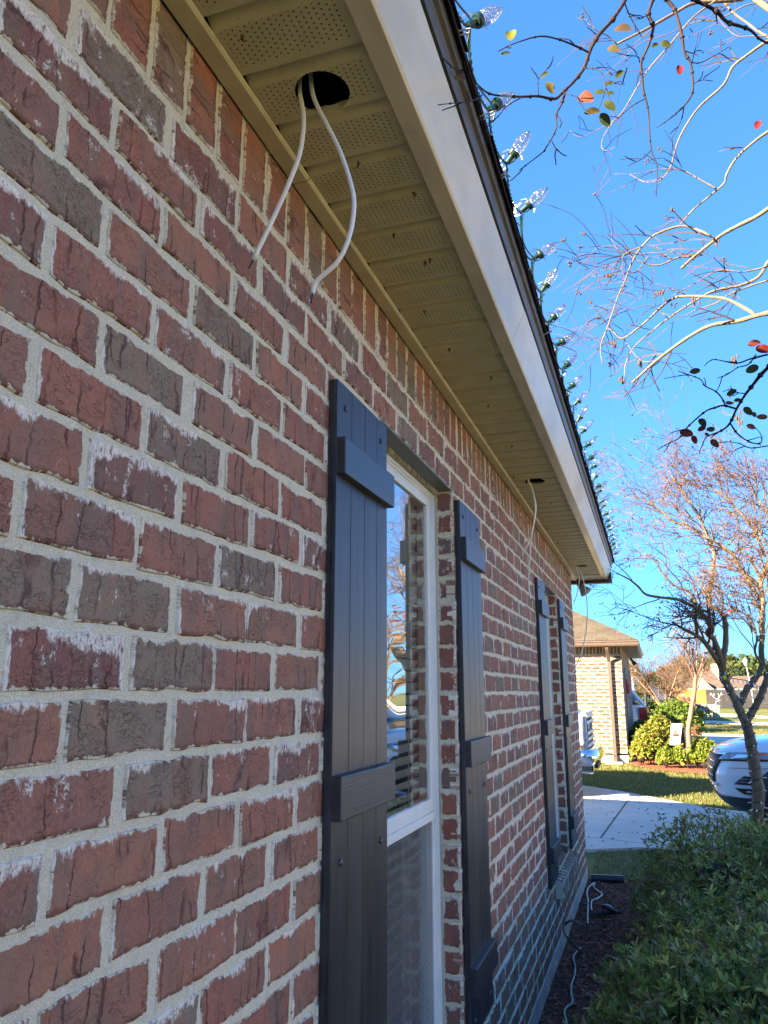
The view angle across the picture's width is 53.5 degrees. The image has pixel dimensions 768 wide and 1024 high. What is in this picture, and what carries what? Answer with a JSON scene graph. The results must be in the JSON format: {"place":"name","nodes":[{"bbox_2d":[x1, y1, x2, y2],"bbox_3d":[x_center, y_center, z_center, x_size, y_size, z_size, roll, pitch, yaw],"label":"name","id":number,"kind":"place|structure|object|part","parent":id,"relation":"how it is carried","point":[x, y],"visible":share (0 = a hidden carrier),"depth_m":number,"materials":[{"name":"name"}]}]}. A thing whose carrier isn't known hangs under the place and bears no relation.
{"place":"outdoors","nodes":[
{"label":"outdoors","id":0,"kind":"place"},
{"bbox_2d":[572,610,642,762],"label":"brick house","id":1,"kind":"structure","parent":0,"point":[602,672],"depth_m":19.20,"materials":[{"name":"brick"}]},
{"bbox_2d":[624,668,630,729],"bbox_3d":[6.734,5.148,21.069,0.045,1.600,1.720,-5,-14,18],"label":"window","id":2,"kind":"structure","parent":1,"relation":"in","point":[625,670],"depth_m":20.38,"materials":[{"name":"glass"}]},
{"bbox_2d":[626,679,629,693],"bbox_3d":[6.345,4.534,19.846,0.073,0.378,0.390,-5,-14,18],"label":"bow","id":3,"kind":"object","parent":1,"relation":"attached to","point":[628,691],"visible":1,"depth_m":19.75,"materials":[{"name":"red fabric"}]},
{"bbox_2d":[628,671,633,723],"bbox_3d":[7.708,5.800,23.831,0.045,1.600,1.720,-5,-14,18],"label":"window","id":4,"kind":"structure","parent":1,"relation":"in","point":[629,677],"depth_m":23.20,"materials":[{"name":"glass"}]},
{"bbox_2d":[455,0,767,689],"label":"sky","id":5,"kind":"structure","parent":0,"point":[728,118],"materials":[{"name":"blue"}]},
{"bbox_2d":[634,674,676,715],"bbox_3d":[14.297,9.882,40.403,2.305,2.674,3.020,-5,-14,18],"label":"dark shrub","id":6,"kind":"object","parent":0,"point":[652,704],"visible":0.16,"depth_m":39.86,"materials":[{"name":"green plant"}]},
{"bbox_2d":[582,762,746,811],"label":"grass","id":7,"kind":"structure","parent":0,"point":[670,783],"depth_m":14.18,"materials":[{"name":"green plant"}]},
{"bbox_2d":[582,785,750,854],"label":"driveway","id":8,"kind":"structure","parent":0,"point":[597,820],"depth_m":10.33,"materials":[{"name":"concrete"}]},
{"bbox_2d":[578,707,604,773],"bbox_3d":[0.886,3.915,13.917,5.938,2.084,2.080,-5,-14,18],"label":"pickup truck","id":9,"kind":"object","parent":8,"relation":"on","point":[592,753],"visible":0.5,"depth_m":12.26,"materials":[{"name":"grey paint"}]},
{"bbox_2d":[590,795,668,845],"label":"driveway joints","id":10,"kind":"object","parent":8,"relation":"on","point":[602,835],"visible":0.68,"depth_m":9.82,"materials":[{"name":"grey concrete"}]},
{"bbox_2d":[587,766,743,932],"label":"leaf litter","id":11,"kind":"object","parent":8,"relation":"on","point":[648,813],"visible":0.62,"depth_m":11.85,"materials":[{"name":"brown plant"}]},
{"bbox_2d":[706,734,767,825],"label":"parked suv","id":12,"kind":"object","parent":8,"relation":"on","point":[729,776],"visible":0.82,"depth_m":9.02,"materials":[{"name":"white paint"}]},
{"bbox_2d":[582,706,767,878],"bbox_3d":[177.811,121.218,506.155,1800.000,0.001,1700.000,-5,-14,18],"label":"lawn","id":13,"kind":"structure","parent":0,"point":[590,859],"depth_m":14.79,"materials":[{"name":"grass blades"}]},
{"bbox_2d":[0,0,614,1023],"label":"brick house","id":14,"kind":"structure","parent":13,"relation":"on","point":[288,712],"depth_m":1.46,"materials":[{"name":"brick"}]},
{"bbox_2d":[248,77,305,268],"bbox_3d":[-0.203,-0.668,1.468,0.111,0.425,0.009,-5,-14,18],"label":"cable","id":15,"kind":"object","parent":14,"relation":"attached to","point":[288,183],"visible":0.91,"depth_m":1.45,"materials":[{"name":"white plastic"}]},
{"bbox_2d":[308,72,355,302],"bbox_3d":[-0.100,-0.631,1.423,0.104,0.518,0.009,-5,-14,18],"label":"cable","id":16,"kind":"object","parent":14,"relation":"attached to","point":[322,275],"visible":0.99,"depth_m":1.39,"materials":[{"name":"white plastic"}]},
{"bbox_2d":[387,454,442,1023],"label":"window","id":17,"kind":"structure","parent":14,"relation":"in","point":[414,947],"depth_m":2.59,"materials":[{"name":"glass"}]},
{"bbox_2d":[521,479,536,557],"bbox_3d":[0.790,0.009,4.183,0.099,0.499,0.028,-5,-14,18],"label":"cable","id":18,"kind":"object","parent":14,"relation":"attached to","point":[534,523],"visible":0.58,"depth_m":4.14,"materials":[{"name":"white plastic"}]},
{"bbox_2d":[528,479,535,598],"bbox_3d":[0.803,0.118,4.129,0.062,0.738,0.071,-5,-14,18],"label":"cable","id":19,"kind":"object","parent":14,"relation":"hanging from","point":[531,539],"visible":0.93,"depth_m":4.09,"materials":[{"name":"white plastic"}]},
{"bbox_2d":[454,0,621,558],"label":"christmas light string","id":20,"kind":"object","parent":14,"relation":"attached to","point":[477,20],"visible":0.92,"depth_m":2.36,"materials":[{"name":"white"}]},
{"bbox_2d":[545,596,558,837],"bbox_3d":[1.171,1.535,5.642,0.050,1.943,0.885,-5,-14,18],"label":"window","id":21,"kind":"structure","parent":14,"relation":"in","point":[545,596],"depth_m":6.00,"materials":[{"name":"glass"}]},
{"bbox_2d":[573,566,579,603],"bbox_3d":[1.760,0.634,6.997,0.072,0.421,0.008,-5,-14,18],"label":"cable","id":22,"kind":"object","parent":14,"relation":"attached to","point":[578,584],"visible":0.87,"depth_m":6.98,"materials":[{"name":"white plastic"}]},
{"bbox_2d":[569,565,587,675],"bbox_3d":[1.686,0.914,6.789,0.313,1.065,0.102,11,-17,-39],"label":"cable","id":23,"kind":"object","parent":14,"relation":"attached to","point":[586,623],"visible":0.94,"depth_m":6.83,"materials":[{"name":"white plastic"}]},
{"bbox_2d":[576,579,590,595],"bbox_3d":[2.025,0.764,7.786,0.170,0.194,0.123,-5,-14,18],"label":"flood lamp","id":24,"kind":"object","parent":14,"relation":"attached to","point":[582,589],"visible":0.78,"depth_m":7.76,"materials":[{"name":"brown metal"}]},
{"bbox_2d":[438,0,767,454],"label":"crape myrtle","id":25,"kind":"object","parent":13,"relation":"on","point":[586,96],"visible":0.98,"depth_m":3.28,"materials":[{"name":"brown plant"}]},
{"bbox_2d":[605,761,622,764],"bbox_3d":[5.547,6.051,18.374,0.400,0.035,0.500,-5,-14,18],"label":"splash block","id":26,"kind":"object","parent":13,"relation":"on","point":[608,762],"depth_m":18.34,"materials":[{"name":"concrete"}]},
{"bbox_2d":[538,877,711,1023],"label":"mulch bed","id":27,"kind":"object","parent":13,"relation":"on","point":[556,1018],"visible":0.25,"depth_m":5.08,"materials":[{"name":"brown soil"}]},
{"bbox_2d":[563,947,580,1023],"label":"cable","id":28,"kind":"object","parent":27,"relation":"on","point":[569,1005],"visible":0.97,"depth_m":4.34,"materials":[{"name":"plastic"}]},
{"bbox_2d":[562,920,585,951],"bbox_3d":[0.999,2.271,4.038,0.108,0.746,2.206,-3,-14,12],"label":"garden wire","id":29,"kind":"object","parent":27,"relation":"on","point":[565,934],"visible":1,"depth_m":4.27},
{"bbox_2d":[586,882,594,923],"bbox_3d":[1.659,3.156,6.187,0.059,0.011,1.282,-4,-14,16],"label":"cable","id":30,"kind":"object","parent":27,"relation":"on","point":[590,885],"visible":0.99,"depth_m":6.14,"materials":[{"name":"plastic"}]},
{"bbox_2d":[590,883,602,910],"bbox_3d":[1.769,3.191,6.334,0.092,0.011,0.905,-4,-14,16],"label":"cable","id":31,"kind":"object","parent":27,"relation":"on","point":[601,895],"visible":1,"depth_m":6.27,"materials":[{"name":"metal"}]},
{"bbox_2d":[591,874,623,883],"bbox_3d":[2.006,3.298,6.855,0.283,0.067,0.070,-2,-13,10],"label":"drain pipe","id":32,"kind":"object","parent":27,"relation":"on","point":[601,878],"visible":1,"depth_m":6.83,"materials":[{"name":"black plastic"}]},
{"bbox_2d":[595,904,621,914],"bbox_3d":[1.712,3.032,5.816,0.197,0.075,0.118,-5,-14,18],"label":"path light","id":33,"kind":"object","parent":27,"relation":"on","point":[610,909],"visible":1,"depth_m":5.79,"materials":[{"name":"black plastic"}]},
{"bbox_2d":[562,905,767,1023],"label":"azalea shrub","id":34,"kind":"object","parent":27,"relation":"on","point":[703,987],"visible":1,"depth_m":2.79,"materials":[{"name":"green plant"}]},
{"bbox_2d":[600,874,767,1023],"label":"azalea shrub","id":35,"kind":"object","parent":27,"relation":"on","point":[681,912],"visible":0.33,"depth_m":3.86,"materials":[{"name":"green plant"}]},
{"bbox_2d":[622,805,767,950],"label":"azalea shrub","id":36,"kind":"object","parent":27,"relation":"on","point":[753,859],"visible":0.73,"depth_m":4.98,"materials":[{"name":"green plant"}]},
{"bbox_2d":[631,669,666,687],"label":"crape myrtle","id":37,"kind":"object","parent":13,"relation":"on","point":[648,675],"visible":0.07,"depth_m":42.75,"materials":[{"name":"brown plant"}]},
{"bbox_2d":[644,675,675,705],"bbox_3d":[14.140,9.568,38.923,1.590,2.600,0.100,-5,-14,18],"label":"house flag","id":38,"kind":"object","parent":13,"relation":"on","point":[660,697],"visible":0.32,"depth_m":39.02,"materials":[{"name":"fabric"}]},
{"bbox_2d":[590,848,745,878],"bbox_3d":[3.192,3.471,7.428,2.224,0.036,1.589,-5,-14,18],"label":"grass patch","id":39,"kind":"object","parent":13,"relation":"on","point":[633,860],"visible":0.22,"depth_m":7.70,"materials":[{"name":"green plant"}]},
{"bbox_2d":[628,747,707,773],"bbox_3d":[8.226,6.485,20.228,3.200,0.001,9.400,-5,-14,18],"label":"neighbour mulch bed","id":40,"kind":"object","parent":13,"relation":"on","point":[674,767],"visible":0.3,"depth_m":17.50,"materials":[{"name":"brown wood"}]},
{"bbox_2d":[628,712,683,764],"bbox_3d":[6.415,5.386,18.185,1.453,1.217,0.997,3,-14,-14],"label":"flowering shrub","id":41,"kind":"object","parent":40,"relation":"on","point":[649,743],"visible":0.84,"depth_m":17.92,"materials":[{"name":"green plant"}]},
{"bbox_2d":[628,711,683,749],"bbox_3d":[7.728,6.218,21.568,1.517,1.157,5.309,-6,-15,25],"label":"hedge shrub","id":42,"kind":"object","parent":40,"relation":"on","point":[637,723],"visible":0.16,"depth_m":21.25,"materials":[{"name":"green plant"}]},
{"bbox_2d":[655,744,675,767],"bbox_3d":[6.399,5.540,17.293,0.517,0.511,0.555,-5,-14,18],"label":"shrub","id":43,"kind":"object","parent":40,"relation":"on","point":[664,755],"visible":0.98,"depth_m":17.20,"materials":[{"name":"green plant"}]},
{"bbox_2d":[670,723,687,768],"bbox_3d":[6.436,5.138,16.696,0.333,1.011,0.034,-5,-14,18],"label":"garden flag","id":44,"kind":"object","parent":40,"relation":"on","point":[676,734],"visible":1,"depth_m":16.75,"materials":[{"name":"beige fabric"}]},
{"bbox_2d":[671,745,690,767],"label":"shrub","id":45,"kind":"object","parent":40,"relation":"on","point":[679,752],"visible":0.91,"depth_m":17.10,"materials":[{"name":"green plant"}]},
{"bbox_2d":[682,727,686,762],"bbox_3d":[7.333,5.661,18.521,0.110,0.831,0.140,-5,-14,18],"label":"meter post","id":46,"kind":"object","parent":40,"relation":"on","point":[684,735],"visible":0.27,"depth_m":18.52,"materials":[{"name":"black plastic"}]},
{"bbox_2d":[634,590,740,750],"bbox_3d":[7.247,3.791,18.033,2.600,3.935,1.597,3,-14,-11],"label":"crape myrtle","id":47,"kind":"object","parent":40,"relation":"on","point":[691,708],"visible":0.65,"depth_m":17.84,"materials":[{"name":"brown plant"}]},
{"bbox_2d":[687,745,700,767],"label":"shrub","id":48,"kind":"object","parent":40,"relation":"on","point":[697,762],"visible":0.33,"depth_m":17.01,"materials":[{"name":"green plant"}]},
{"bbox_2d":[691,723,703,743],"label":"rose bush","id":49,"kind":"object","parent":40,"relation":"on","point":[696,730],"visible":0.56,"depth_m":18.24,"materials":[{"name":"red plant"}]},
{"bbox_2d":[689,735,716,769],"bbox_3d":[7.111,5.324,16.871,0.684,0.735,0.694,-5,-14,18],"label":"shrub","id":50,"kind":"object","parent":40,"relation":"on","point":[699,749],"visible":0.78,"depth_m":16.77,"materials":[{"name":"green plant"}]},
{"bbox_2d":[578,367,767,847],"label":"crape myrtle","id":51,"kind":"object","parent":13,"relation":"on","point":[719,655],"visible":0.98,"depth_m":8.16,"materials":[{"name":"brown plant"}]},
{"bbox_2d":[719,669,767,822],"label":"mini light string","id":52,"kind":"object","parent":51,"relation":"attached to","point":[748,726],"visible":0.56,"depth_m":7.68,"materials":[{"name":"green plastic"}]},
{"bbox_2d":[719,675,728,680],"bbox_3d":[3.430,1.671,7.695,0.098,0.061,0.042,-5,-14,18],"label":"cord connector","id":53,"kind":"object","parent":52,"relation":"attached to","point":[723,677],"visible":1,"depth_m":7.68,"materials":[{"name":"green plastic"}]},
{"bbox_2d":[651,698,707,731],"bbox_3d":[12.914,8.971,33.502,2.354,1.580,2.946,-5,-14,18],"label":"round shrub","id":54,"kind":"object","parent":13,"relation":"on","point":[678,709],"visible":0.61,"depth_m":32.93,"materials":[{"name":"green plant"}]},
{"bbox_2d":[629,633,740,704],"bbox_3d":[13.013,7.526,34.934,6.703,4.760,6.042,-5,-14,18],"label":"crape myrtle","id":55,"kind":"object","parent":13,"relation":"on","point":[672,684],"visible":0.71,"depth_m":34.51,"materials":[{"name":"brown plant"}]},
{"bbox_2d":[657,663,721,681],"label":"leafy tree","id":56,"kind":"object","parent":13,"relation":"on","point":[707,667],"visible":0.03,"depth_m":109.03,"materials":[{"name":"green plant"}]},
{"bbox_2d":[673,689,706,705],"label":"wooden fence","id":57,"kind":"object","parent":13,"relation":"on","point":[702,697],"visible":0.13,"depth_m":81.30,"materials":[{"name":"brown wood"}]},
{"bbox_2d":[681,701,713,716],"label":"garden bed plants","id":58,"kind":"object","parent":13,"relation":"on","point":[708,711],"visible":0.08,"depth_m":46.41,"materials":[{"name":"green plant"}]},
{"bbox_2d":[677,653,737,700],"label":"leafy tree","id":59,"kind":"object","parent":13,"relation":"on","point":[730,656],"depth_m":121.47,"materials":[{"name":"brown plant"}]},
{"bbox_2d":[703,694,722,708],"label":"wire deer","id":60,"kind":"object","parent":13,"relation":"on","point":[711,704],"visible":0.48,"depth_m":50.21},
{"bbox_2d":[721,664,749,701],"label":"leafy tree","id":61,"kind":"object","parent":13,"relation":"on","point":[739,669],"visible":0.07,"depth_m":110.40,"materials":[{"name":"green plant"}]},
{"bbox_2d":[706,689,767,707],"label":"wooden fence","id":62,"kind":"object","parent":13,"relation":"on","point":[724,697],"visible":0.62,"depth_m":80.33,"materials":[{"name":"wood"}]},
{"bbox_2d":[709,653,766,677],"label":"leafy tree","id":63,"kind":"object","parent":13,"relation":"on","point":[734,660],"visible":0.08,"depth_m":115.90,"materials":[{"name":"green plant"}]},
{"bbox_2d":[721,659,761,681],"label":"leafy tree","id":64,"kind":"object","parent":13,"relation":"on","point":[749,671],"visible":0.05,"depth_m":110.95,"materials":[{"name":"green plant"}]},
{"bbox_2d":[742,658,753,699],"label":"street lamp","id":65,"kind":"object","parent":13,"relation":"on","point":[745,661],"visible":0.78,"depth_m":66.05,"materials":[{"name":"white metal"}]},
{"bbox_2d":[739,660,767,675],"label":"leafy tree","id":66,"kind":"object","parent":13,"relation":"on","point":[751,666],"visible":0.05,"depth_m":110.17,"materials":[{"name":"green plant"}]},
{"bbox_2d":[648,663,724,705],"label":"house","id":67,"kind":"structure","parent":0,"point":[706,682],"depth_m":92.44,"materials":[{"name":"beige"}]},
{"bbox_2d":[712,704,719,718],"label":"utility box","id":68,"kind":"object","parent":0,"point":[716,711],"visible":1,"depth_m":48.26,"materials":[{"name":"white metal"}]},
{"bbox_2d":[691,733,743,743],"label":"neighbour driveway","id":69,"kind":"structure","parent":0,"point":[718,738],"depth_m":29.22,"materials":[{"name":"concrete"}]},
{"bbox_2d":[631,686,648,721],"bbox_3d":[6.914,7.165,27.265,4.975,1.900,2.060,-5,-14,18],"label":"parked suv","id":70,"kind":"object","parent":69,"relation":"on","point":[640,709],"visible":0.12,"depth_m":25.82,"materials":[{"name":"white paint"}]},
{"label":"windows","id":71,"kind":"part","parent":70,"relation":"part of","materials":[{"name":"black glass"}]},
{"bbox_2d":[691,723,767,733],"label":"grass beyond drive","id":72,"kind":"object","parent":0,"point":[731,728],"depth_m":35.19,"materials":[{"name":"green plant"}]},
{"bbox_2d":[703,720,767,724],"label":"pavement","id":73,"kind":"structure","parent":0,"point":[730,722],"depth_m":42.58,"materials":[{"name":"concrete"}]},
{"bbox_2d":[707,714,767,717],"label":"pavement","id":74,"kind":"structure","parent":0,"point":[733,715],"depth_m":55.26,"materials":[{"name":"concrete"}]},
{"bbox_2d":[729,676,766,702],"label":"house","id":75,"kind":"structure","parent":0,"point":[740,685],"depth_m":94.91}
]}

